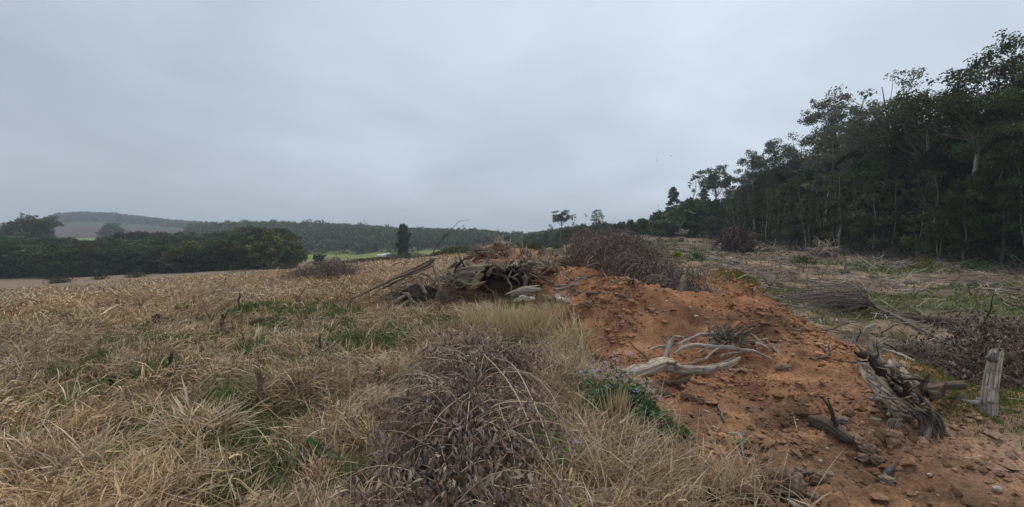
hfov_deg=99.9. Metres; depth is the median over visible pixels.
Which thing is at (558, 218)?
umbrella tree
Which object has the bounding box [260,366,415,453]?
straw tuft
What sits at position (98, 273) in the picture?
field bush
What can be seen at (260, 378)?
wooden stub
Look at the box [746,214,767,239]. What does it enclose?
understory tree
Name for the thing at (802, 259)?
field bush
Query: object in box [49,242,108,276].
valley tree
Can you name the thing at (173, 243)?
valley tree
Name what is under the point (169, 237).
valley tree
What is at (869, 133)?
canopy tree
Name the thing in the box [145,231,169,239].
valley tree
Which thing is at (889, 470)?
splinter
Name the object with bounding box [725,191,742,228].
slim tree
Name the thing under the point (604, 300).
clod
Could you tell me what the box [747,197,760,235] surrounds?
slim tree
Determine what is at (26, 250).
valley tree
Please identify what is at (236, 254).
valley tree
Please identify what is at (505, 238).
hedge bush
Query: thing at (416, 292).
uprooted stump
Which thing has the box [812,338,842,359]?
dead branch
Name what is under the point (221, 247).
valley tree
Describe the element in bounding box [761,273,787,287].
root heap
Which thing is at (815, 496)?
clod
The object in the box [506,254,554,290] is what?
uprooted stump
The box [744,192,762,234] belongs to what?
slim tree
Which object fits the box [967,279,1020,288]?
fallen log
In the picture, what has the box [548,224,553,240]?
slim tree
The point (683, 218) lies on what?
hedge bush
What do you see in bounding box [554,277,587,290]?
dead branch
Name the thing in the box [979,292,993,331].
dead sapling
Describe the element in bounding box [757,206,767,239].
slim tree
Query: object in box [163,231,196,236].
valley tree
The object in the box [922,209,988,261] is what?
understory tree
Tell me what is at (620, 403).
straw tuft
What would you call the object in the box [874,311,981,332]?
fallen log
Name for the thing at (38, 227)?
valley tree
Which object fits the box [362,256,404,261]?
field bush
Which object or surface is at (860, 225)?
sapling
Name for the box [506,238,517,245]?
hedge bush
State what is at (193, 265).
valley tree
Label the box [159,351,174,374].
wooden stub
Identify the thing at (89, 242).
valley tree
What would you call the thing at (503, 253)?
root heap
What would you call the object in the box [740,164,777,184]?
canopy tree
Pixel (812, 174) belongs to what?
broadleaf tree
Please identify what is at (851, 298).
fallen tree
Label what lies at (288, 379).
dry grass
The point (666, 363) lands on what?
dead log
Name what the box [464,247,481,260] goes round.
root heap
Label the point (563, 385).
straw tuft
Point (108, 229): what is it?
valley tree
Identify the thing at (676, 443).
straw tuft
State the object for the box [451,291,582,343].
straw tuft
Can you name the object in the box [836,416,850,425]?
clod
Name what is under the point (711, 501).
log
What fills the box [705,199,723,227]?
hedge bush
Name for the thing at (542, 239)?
hedge bush
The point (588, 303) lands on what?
clod
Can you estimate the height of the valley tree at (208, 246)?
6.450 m
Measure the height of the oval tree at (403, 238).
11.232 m
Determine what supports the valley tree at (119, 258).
on the ground at (684, 321)
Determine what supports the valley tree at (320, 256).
on the ground at (684, 321)
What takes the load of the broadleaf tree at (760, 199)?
on the ground at (684, 321)
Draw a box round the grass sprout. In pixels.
[728,437,748,442]
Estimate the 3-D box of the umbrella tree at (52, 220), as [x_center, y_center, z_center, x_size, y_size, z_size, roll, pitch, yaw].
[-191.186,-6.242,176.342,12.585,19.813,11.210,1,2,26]
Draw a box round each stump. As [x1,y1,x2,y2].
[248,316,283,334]
[331,220,504,312]
[441,251,516,293]
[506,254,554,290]
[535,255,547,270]
[843,324,979,440]
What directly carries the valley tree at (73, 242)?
on the ground at (684, 321)
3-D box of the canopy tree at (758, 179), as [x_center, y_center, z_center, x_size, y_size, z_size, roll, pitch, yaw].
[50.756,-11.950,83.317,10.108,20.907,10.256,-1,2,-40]
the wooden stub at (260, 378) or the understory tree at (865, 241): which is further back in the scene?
the understory tree at (865, 241)
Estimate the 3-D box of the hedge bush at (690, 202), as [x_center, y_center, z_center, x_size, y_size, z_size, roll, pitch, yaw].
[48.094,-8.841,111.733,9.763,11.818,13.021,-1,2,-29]
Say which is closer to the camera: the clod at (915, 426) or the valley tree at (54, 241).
the clod at (915, 426)
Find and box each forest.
[0,211,218,227]
[183,218,585,254]
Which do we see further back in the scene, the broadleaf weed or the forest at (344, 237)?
the forest at (344, 237)
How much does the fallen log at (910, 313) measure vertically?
0.601 m
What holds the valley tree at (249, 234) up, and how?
on the ground at (684, 321)
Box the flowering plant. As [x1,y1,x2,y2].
[578,351,712,449]
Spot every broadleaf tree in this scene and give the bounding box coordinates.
[731,188,753,231]
[743,173,769,215]
[757,165,790,218]
[766,172,793,215]
[784,167,841,238]
[805,145,864,232]
[813,149,864,233]
[829,154,895,243]
[840,147,908,243]
[852,151,920,242]
[865,132,922,251]
[890,134,994,244]
[895,165,944,236]
[898,150,970,242]
[914,125,960,153]
[929,177,1005,263]
[938,129,1023,242]
[955,129,1023,264]
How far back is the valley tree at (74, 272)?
91.55 m
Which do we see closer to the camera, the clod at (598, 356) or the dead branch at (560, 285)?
the clod at (598, 356)
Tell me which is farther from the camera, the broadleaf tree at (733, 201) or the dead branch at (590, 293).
the broadleaf tree at (733, 201)
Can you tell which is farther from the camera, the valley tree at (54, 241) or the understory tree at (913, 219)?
the valley tree at (54, 241)
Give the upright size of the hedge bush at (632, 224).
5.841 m
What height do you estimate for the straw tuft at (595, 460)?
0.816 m
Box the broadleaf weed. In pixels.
[297,438,337,469]
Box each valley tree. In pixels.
[0,217,54,236]
[0,242,37,277]
[2,243,42,276]
[2,244,50,276]
[33,244,92,277]
[36,234,75,239]
[36,238,68,243]
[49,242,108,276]
[63,239,85,243]
[74,240,100,243]
[80,243,114,275]
[95,223,124,241]
[95,236,138,243]
[107,231,141,239]
[107,248,148,274]
[128,230,148,237]
[133,244,171,273]
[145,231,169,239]
[149,247,184,272]
[153,235,174,240]
[155,239,203,272]
[155,242,180,271]
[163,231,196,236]
[175,235,188,240]
[176,247,217,272]
[198,242,218,269]
[199,231,226,238]
[205,240,238,270]
[215,242,240,269]
[223,225,272,235]
[227,235,269,268]
[234,242,257,268]
[242,227,309,269]
[244,228,266,237]
[272,227,306,250]
[277,246,301,268]
[312,254,325,264]
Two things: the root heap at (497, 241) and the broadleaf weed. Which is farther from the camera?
the root heap at (497, 241)
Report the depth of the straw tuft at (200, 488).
2.83 m
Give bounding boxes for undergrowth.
[740,169,1023,253]
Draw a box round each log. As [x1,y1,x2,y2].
[503,285,543,303]
[623,317,772,398]
[677,479,724,503]
[707,258,738,264]
[735,469,796,506]
[807,393,854,443]
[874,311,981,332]
[899,311,976,317]
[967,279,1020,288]
[998,296,1023,306]
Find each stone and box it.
[980,461,990,465]
[991,468,1005,475]
[991,485,1002,491]
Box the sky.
[0,0,1023,232]
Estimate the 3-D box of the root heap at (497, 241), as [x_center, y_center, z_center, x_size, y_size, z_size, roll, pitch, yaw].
[-0.596,-0.564,21.185,1.222,1.335,1.619,1,2,42]
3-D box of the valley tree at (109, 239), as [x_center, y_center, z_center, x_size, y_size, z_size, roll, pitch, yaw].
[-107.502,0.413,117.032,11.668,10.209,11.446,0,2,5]
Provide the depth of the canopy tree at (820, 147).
59.05 m
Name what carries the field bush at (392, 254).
on the ground at (684, 321)
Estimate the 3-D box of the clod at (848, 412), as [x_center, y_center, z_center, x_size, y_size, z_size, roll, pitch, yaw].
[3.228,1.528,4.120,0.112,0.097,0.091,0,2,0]
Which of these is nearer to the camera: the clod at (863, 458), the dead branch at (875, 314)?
the clod at (863, 458)
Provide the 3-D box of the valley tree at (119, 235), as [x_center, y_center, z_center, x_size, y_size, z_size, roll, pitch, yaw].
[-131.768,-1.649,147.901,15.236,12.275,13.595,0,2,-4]
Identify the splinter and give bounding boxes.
[784,497,798,506]
[875,464,912,480]
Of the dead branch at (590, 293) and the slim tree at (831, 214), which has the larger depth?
the slim tree at (831, 214)
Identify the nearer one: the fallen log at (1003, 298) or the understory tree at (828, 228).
the fallen log at (1003, 298)
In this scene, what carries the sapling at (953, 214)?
on the ground at (684, 321)
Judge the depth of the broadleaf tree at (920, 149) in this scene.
54.07 m
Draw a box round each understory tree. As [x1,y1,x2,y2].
[709,226,722,237]
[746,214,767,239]
[754,229,761,239]
[760,218,775,239]
[760,225,777,240]
[790,216,813,244]
[806,218,846,246]
[813,225,829,243]
[824,220,848,249]
[835,225,857,249]
[851,228,880,250]
[863,215,905,254]
[899,213,947,256]
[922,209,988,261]
[984,239,1012,261]
[985,210,1023,264]
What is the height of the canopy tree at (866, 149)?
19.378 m
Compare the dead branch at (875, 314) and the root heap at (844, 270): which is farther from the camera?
the root heap at (844, 270)
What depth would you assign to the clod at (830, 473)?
3.26 m
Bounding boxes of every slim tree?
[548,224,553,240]
[569,213,576,238]
[686,169,704,202]
[720,189,736,224]
[722,183,736,197]
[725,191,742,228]
[742,188,758,229]
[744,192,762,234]
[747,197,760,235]
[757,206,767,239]
[758,174,783,214]
[760,186,779,241]
[763,189,781,228]
[770,183,794,238]
[777,199,789,227]
[793,202,808,244]
[794,193,814,242]
[806,174,831,237]
[813,163,850,208]
[814,197,830,241]
[823,199,841,237]
[827,203,844,250]
[862,172,894,246]
[886,179,909,247]
[905,169,940,257]
[919,169,961,255]
[963,185,994,259]
[993,137,1023,244]
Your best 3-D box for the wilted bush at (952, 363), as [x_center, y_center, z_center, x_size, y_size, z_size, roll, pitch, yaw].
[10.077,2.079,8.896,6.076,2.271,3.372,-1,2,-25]
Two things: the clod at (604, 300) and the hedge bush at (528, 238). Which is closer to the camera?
the clod at (604, 300)
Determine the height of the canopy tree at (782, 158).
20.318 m
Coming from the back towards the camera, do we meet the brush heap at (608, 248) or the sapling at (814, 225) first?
the sapling at (814, 225)
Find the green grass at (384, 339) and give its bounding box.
[0,239,1023,506]
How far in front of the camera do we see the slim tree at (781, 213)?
69.49 m
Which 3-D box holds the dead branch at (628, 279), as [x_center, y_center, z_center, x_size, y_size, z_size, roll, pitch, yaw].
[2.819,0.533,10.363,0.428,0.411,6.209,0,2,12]
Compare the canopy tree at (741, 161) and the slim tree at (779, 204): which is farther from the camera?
the canopy tree at (741, 161)
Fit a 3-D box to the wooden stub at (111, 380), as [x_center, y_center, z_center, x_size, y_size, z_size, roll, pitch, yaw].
[-4.252,1.478,4.632,0.186,0.450,0.108,0,2,0]
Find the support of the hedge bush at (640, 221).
on the ground at (684, 321)
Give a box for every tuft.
[0,408,178,505]
[36,434,256,506]
[125,376,272,455]
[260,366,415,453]
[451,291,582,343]
[497,356,590,415]
[506,398,771,506]
[520,307,626,378]
[528,415,583,503]
[532,382,693,502]
[593,409,728,506]
[598,384,642,435]
[658,412,845,506]
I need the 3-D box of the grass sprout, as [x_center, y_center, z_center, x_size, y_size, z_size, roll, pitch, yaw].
[1.942,1.596,3.644,0.176,0.023,0.121,-1,2,-21]
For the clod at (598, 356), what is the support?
on the ground at (684, 321)
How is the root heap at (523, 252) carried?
on the ground at (684, 321)
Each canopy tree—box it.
[16,212,31,232]
[591,209,604,226]
[718,184,735,197]
[733,149,770,228]
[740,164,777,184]
[745,137,803,215]
[763,143,803,173]
[765,132,826,177]
[797,93,872,231]
[810,112,866,234]
[818,89,898,153]
[819,66,947,239]
[830,121,871,174]
[848,88,931,240]
[852,92,987,183]
[883,50,1023,260]
[942,28,1023,258]
[947,55,1023,132]
[975,64,1023,177]
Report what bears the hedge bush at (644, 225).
on the ground at (684, 321)
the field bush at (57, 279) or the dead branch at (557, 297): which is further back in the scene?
the field bush at (57, 279)
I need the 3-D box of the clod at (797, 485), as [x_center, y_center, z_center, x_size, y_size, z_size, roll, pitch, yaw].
[1.875,1.592,2.962,0.319,0.214,0.265,0,2,0]
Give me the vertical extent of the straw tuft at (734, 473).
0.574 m
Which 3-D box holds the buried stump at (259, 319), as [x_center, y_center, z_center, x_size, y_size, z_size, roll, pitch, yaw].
[-4.887,1.521,8.523,0.736,0.573,2.563,-1,2,-24]
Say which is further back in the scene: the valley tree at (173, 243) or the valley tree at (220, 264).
the valley tree at (173, 243)
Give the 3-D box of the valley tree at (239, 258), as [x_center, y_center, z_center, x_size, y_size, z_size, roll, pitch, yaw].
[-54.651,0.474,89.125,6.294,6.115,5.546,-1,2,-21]
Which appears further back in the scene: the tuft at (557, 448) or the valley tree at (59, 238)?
the valley tree at (59, 238)
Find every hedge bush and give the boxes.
[501,235,514,244]
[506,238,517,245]
[518,235,533,247]
[531,233,538,239]
[534,232,552,247]
[547,229,569,246]
[563,227,578,243]
[571,223,586,229]
[597,221,610,234]
[606,224,618,234]
[617,221,629,235]
[626,219,639,234]
[635,219,648,233]
[636,218,647,234]
[646,209,660,232]
[647,210,682,235]
[659,208,685,228]
[661,203,708,236]
[679,197,713,237]
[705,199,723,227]
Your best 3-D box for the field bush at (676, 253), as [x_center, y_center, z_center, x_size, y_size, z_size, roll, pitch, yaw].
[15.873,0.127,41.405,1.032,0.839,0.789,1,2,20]
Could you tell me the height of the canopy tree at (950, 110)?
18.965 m
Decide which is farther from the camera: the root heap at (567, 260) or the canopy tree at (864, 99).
the canopy tree at (864, 99)
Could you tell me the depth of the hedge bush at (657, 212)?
123.58 m
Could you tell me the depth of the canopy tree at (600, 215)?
157.11 m
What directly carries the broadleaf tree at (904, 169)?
on the ground at (684, 321)
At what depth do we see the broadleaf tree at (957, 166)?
43.71 m
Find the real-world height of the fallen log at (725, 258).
0.588 m
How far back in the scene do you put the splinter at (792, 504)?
2.75 m
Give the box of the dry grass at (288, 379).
[0,252,809,506]
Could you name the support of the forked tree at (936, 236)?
on the ground at (684, 321)
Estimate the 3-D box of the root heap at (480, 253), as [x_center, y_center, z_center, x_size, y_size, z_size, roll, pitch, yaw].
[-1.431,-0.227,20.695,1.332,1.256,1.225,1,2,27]
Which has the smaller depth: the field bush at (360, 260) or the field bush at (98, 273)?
the field bush at (98, 273)
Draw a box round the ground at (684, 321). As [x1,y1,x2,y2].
[0,221,1023,506]
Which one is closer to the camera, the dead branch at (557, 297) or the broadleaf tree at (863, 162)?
the dead branch at (557, 297)
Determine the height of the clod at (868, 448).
0.110 m
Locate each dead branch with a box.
[547,282,573,297]
[548,286,576,305]
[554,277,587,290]
[574,289,600,297]
[581,273,607,277]
[626,276,646,284]
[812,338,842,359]
[856,309,888,321]
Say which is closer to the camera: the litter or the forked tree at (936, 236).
the litter
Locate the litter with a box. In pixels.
[442,232,1023,506]
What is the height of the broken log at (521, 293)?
0.614 m
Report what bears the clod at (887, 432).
on the ground at (684, 321)
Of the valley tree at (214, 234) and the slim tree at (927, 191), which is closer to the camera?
the slim tree at (927, 191)
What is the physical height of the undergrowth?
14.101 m
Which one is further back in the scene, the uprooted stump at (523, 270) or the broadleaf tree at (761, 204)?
the broadleaf tree at (761, 204)
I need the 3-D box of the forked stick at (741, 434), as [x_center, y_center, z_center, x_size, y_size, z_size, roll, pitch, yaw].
[1.976,1.649,3.788,0.189,0.130,0.662,0,2,0]
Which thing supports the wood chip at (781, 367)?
on the ground at (684, 321)
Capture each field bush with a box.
[42,276,79,283]
[89,269,112,279]
[116,270,148,278]
[299,257,392,266]
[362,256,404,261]
[383,253,417,257]
[393,252,424,258]
[424,246,470,257]
[514,242,557,255]
[551,243,563,248]
[672,251,680,256]
[689,253,707,260]
[782,255,825,265]
[913,257,946,269]
[953,260,1009,270]
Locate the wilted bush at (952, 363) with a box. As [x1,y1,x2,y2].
[893,302,1023,391]
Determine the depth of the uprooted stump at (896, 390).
4.06 m
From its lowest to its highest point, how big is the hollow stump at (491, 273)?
1.452 m
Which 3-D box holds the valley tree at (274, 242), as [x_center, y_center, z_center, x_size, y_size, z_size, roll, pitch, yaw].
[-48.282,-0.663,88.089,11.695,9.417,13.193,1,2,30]
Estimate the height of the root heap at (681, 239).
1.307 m
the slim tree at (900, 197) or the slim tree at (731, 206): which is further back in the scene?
the slim tree at (731, 206)
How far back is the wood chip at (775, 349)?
5.80 m
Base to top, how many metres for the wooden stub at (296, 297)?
0.650 m
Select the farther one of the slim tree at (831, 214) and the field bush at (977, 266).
the slim tree at (831, 214)
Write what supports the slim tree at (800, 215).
on the ground at (684, 321)
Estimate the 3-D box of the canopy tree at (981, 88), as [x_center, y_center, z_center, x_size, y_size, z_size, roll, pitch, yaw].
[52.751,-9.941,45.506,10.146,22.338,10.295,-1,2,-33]
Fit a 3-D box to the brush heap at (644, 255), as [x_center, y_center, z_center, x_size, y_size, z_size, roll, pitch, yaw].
[4.401,0.135,17.092,3.280,2.865,6.890,0,2,-17]
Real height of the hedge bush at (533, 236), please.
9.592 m
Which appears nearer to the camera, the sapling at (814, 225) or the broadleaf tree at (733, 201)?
the sapling at (814, 225)
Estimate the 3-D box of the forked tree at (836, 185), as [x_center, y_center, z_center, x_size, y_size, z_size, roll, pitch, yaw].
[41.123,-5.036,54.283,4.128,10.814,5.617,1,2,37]
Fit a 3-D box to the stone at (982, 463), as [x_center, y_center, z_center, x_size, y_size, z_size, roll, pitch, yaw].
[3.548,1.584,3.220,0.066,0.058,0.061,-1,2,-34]
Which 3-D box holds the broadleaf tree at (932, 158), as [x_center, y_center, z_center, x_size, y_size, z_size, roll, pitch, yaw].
[43.993,-4.813,44.667,5.348,11.947,5.692,0,2,10]
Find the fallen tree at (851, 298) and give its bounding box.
[778,267,1015,384]
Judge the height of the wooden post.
0.813 m
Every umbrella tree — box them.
[28,215,64,233]
[551,210,572,243]
[694,164,738,202]
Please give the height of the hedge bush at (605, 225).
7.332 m
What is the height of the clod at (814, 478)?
0.127 m
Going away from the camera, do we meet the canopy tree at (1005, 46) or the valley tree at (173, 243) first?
the canopy tree at (1005, 46)
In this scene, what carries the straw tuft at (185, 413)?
on the ground at (684, 321)
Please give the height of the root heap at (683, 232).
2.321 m
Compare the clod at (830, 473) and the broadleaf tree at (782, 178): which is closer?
the clod at (830, 473)
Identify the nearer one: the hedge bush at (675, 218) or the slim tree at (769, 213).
the slim tree at (769, 213)
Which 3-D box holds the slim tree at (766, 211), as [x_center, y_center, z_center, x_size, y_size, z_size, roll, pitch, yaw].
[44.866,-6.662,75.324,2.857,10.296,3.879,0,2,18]
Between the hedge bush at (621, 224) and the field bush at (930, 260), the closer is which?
the field bush at (930, 260)
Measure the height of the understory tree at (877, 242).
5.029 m
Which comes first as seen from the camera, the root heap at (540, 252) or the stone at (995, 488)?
the stone at (995, 488)
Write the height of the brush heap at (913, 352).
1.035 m
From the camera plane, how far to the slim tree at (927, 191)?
41.75 m
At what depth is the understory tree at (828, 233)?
55.49 m
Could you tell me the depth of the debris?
29.39 m
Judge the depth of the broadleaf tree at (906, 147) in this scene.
50.13 m
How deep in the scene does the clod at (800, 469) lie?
3.30 m
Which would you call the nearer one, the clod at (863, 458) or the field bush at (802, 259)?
the clod at (863, 458)
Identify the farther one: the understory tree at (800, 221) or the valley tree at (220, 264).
the valley tree at (220, 264)
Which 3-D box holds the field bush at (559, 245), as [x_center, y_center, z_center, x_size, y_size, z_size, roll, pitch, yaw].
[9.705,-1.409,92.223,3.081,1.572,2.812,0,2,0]
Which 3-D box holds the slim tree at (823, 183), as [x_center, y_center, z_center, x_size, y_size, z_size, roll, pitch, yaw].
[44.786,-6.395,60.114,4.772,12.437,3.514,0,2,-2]
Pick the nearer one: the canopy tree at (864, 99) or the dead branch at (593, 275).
the dead branch at (593, 275)
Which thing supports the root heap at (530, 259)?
on the ground at (684, 321)
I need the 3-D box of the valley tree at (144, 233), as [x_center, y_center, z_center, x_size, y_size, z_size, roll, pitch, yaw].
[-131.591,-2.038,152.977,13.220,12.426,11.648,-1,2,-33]
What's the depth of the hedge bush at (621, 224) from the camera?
130.43 m
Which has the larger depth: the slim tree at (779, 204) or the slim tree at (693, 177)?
the slim tree at (693, 177)
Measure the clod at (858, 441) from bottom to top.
0.110 m
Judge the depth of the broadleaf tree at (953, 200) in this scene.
37.76 m
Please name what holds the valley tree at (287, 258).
on the ground at (684, 321)
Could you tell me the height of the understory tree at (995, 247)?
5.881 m
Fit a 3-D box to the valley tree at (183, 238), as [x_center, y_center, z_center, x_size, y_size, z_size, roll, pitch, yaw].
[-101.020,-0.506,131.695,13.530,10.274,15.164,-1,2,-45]
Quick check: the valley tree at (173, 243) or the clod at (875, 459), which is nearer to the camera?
the clod at (875, 459)
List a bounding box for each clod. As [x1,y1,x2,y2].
[583,299,592,306]
[590,352,603,360]
[600,297,608,302]
[679,390,691,399]
[690,394,704,403]
[760,467,807,499]
[794,466,806,476]
[804,490,821,501]
[807,469,830,485]
[824,471,833,476]
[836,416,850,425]
[842,408,855,416]
[852,435,866,447]
[854,452,870,463]
[858,442,880,455]
[869,454,885,464]
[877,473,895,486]
[882,428,897,438]
[891,422,915,434]
[912,423,919,429]
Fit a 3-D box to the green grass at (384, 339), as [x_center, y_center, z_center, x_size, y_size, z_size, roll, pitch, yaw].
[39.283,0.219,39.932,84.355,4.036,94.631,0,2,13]
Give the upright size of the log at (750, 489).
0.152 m
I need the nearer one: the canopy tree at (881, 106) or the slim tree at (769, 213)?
the canopy tree at (881, 106)
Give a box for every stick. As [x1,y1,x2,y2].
[711,426,745,459]
[714,404,724,422]
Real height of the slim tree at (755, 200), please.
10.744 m
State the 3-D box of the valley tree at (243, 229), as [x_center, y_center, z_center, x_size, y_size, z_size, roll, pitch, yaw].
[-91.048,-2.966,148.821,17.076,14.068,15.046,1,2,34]
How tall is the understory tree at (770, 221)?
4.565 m
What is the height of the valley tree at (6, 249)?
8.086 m
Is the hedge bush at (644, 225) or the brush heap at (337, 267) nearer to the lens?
the brush heap at (337, 267)
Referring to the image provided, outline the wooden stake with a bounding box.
[678,264,690,290]
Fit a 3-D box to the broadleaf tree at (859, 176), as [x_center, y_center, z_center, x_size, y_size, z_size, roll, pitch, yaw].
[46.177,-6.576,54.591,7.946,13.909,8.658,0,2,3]
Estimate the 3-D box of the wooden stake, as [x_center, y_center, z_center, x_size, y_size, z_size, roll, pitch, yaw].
[3.131,0.469,7.834,0.199,0.644,0.355,0,2,11]
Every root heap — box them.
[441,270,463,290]
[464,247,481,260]
[467,238,490,257]
[483,246,501,259]
[485,231,511,252]
[495,242,515,256]
[516,248,541,267]
[519,245,533,255]
[536,245,545,255]
[537,254,560,272]
[550,247,578,266]
[674,236,686,241]
[675,226,690,235]
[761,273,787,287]
[806,236,841,257]
[838,264,857,273]
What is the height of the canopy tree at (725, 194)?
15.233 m
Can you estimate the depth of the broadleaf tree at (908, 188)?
47.76 m
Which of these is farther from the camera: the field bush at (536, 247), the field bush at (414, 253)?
the field bush at (414, 253)
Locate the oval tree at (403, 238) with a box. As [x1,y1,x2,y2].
[395,222,411,257]
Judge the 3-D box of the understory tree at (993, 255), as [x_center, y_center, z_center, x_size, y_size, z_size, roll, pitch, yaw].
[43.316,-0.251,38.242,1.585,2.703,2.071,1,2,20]
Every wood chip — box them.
[771,343,780,356]
[775,364,791,371]
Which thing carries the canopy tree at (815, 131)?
on the ground at (684, 321)
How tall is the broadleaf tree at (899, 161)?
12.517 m
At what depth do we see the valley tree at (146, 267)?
89.14 m
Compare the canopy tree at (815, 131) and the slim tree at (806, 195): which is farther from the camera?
the canopy tree at (815, 131)
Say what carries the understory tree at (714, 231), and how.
on the ground at (684, 321)
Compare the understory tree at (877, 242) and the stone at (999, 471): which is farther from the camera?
the understory tree at (877, 242)
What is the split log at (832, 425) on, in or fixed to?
on the ground at (684, 321)
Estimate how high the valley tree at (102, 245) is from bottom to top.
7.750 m
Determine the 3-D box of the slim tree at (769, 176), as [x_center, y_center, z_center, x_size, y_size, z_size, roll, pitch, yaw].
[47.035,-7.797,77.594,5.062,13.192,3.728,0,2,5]
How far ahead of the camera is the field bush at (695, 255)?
37.48 m
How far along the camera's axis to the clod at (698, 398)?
4.46 m
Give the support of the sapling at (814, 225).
on the ground at (684, 321)
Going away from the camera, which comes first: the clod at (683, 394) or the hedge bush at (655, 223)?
the clod at (683, 394)
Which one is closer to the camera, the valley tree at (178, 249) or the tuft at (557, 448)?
the tuft at (557, 448)
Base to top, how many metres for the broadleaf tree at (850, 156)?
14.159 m
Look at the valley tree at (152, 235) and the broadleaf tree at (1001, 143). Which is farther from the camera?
the valley tree at (152, 235)
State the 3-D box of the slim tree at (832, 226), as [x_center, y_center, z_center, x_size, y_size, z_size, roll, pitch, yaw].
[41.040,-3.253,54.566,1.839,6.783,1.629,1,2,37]
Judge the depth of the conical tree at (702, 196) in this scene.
128.96 m
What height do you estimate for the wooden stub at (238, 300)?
0.621 m
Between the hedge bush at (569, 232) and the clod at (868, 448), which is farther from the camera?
the hedge bush at (569, 232)
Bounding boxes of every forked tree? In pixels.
[818,171,856,249]
[925,206,960,258]
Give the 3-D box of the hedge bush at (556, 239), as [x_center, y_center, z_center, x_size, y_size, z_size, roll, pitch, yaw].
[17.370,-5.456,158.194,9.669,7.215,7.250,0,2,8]
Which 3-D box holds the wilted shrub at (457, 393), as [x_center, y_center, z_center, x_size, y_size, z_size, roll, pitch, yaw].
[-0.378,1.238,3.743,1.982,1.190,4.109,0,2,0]
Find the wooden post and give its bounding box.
[979,348,1003,417]
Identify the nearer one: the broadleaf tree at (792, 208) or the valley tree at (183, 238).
the broadleaf tree at (792, 208)
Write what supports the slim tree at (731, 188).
on the ground at (684, 321)
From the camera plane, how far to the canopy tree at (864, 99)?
63.40 m
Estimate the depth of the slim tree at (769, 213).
77.02 m
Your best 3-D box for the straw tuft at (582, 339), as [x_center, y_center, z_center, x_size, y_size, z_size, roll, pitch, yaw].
[0.919,1.203,6.076,1.733,0.831,2.184,0,2,0]
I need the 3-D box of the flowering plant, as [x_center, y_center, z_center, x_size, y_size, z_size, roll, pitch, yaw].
[1.006,1.258,3.866,1.387,0.856,1.039,0,2,0]
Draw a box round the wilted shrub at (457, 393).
[268,308,591,506]
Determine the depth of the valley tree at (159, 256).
88.93 m
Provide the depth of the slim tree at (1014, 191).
35.52 m
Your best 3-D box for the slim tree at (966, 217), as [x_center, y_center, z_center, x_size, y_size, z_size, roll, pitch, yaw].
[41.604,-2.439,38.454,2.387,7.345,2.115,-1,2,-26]
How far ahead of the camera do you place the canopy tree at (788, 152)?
75.40 m
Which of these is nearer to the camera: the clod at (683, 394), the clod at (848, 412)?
the clod at (848, 412)
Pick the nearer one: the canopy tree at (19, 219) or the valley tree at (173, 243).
the valley tree at (173, 243)
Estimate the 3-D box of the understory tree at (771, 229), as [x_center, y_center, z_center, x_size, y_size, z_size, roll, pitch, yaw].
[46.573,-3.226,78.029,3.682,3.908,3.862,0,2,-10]
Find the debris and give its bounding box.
[553,232,1023,391]
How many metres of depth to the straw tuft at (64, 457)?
3.17 m
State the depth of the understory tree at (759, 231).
81.06 m
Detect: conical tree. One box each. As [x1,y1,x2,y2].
[665,187,681,209]
[699,189,709,201]
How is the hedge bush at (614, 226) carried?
on the ground at (684, 321)
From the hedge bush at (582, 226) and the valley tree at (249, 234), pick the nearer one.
the valley tree at (249, 234)
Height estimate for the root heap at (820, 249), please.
2.492 m
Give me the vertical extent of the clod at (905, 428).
0.127 m
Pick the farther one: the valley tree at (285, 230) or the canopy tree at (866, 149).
the valley tree at (285, 230)
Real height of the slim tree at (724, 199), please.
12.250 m
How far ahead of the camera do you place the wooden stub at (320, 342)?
5.93 m
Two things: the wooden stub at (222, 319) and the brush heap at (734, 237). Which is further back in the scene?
the brush heap at (734, 237)
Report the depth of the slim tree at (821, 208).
58.49 m
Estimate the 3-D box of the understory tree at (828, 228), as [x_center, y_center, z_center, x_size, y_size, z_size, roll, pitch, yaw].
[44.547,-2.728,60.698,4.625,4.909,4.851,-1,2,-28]
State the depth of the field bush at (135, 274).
77.73 m
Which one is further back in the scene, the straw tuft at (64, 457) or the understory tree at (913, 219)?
the understory tree at (913, 219)
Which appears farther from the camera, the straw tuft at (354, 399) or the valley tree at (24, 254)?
the valley tree at (24, 254)
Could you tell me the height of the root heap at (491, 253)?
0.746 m
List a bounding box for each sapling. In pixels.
[801,215,820,243]
[845,180,897,250]
[921,190,972,253]
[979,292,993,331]
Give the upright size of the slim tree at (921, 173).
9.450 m
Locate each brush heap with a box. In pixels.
[267,255,373,281]
[557,212,728,292]
[567,223,690,277]
[711,219,767,253]
[879,335,1023,385]
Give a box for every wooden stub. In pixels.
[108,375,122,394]
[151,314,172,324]
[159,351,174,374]
[220,311,227,333]
[237,293,240,310]
[250,368,268,413]
[293,286,305,301]
[318,333,322,355]

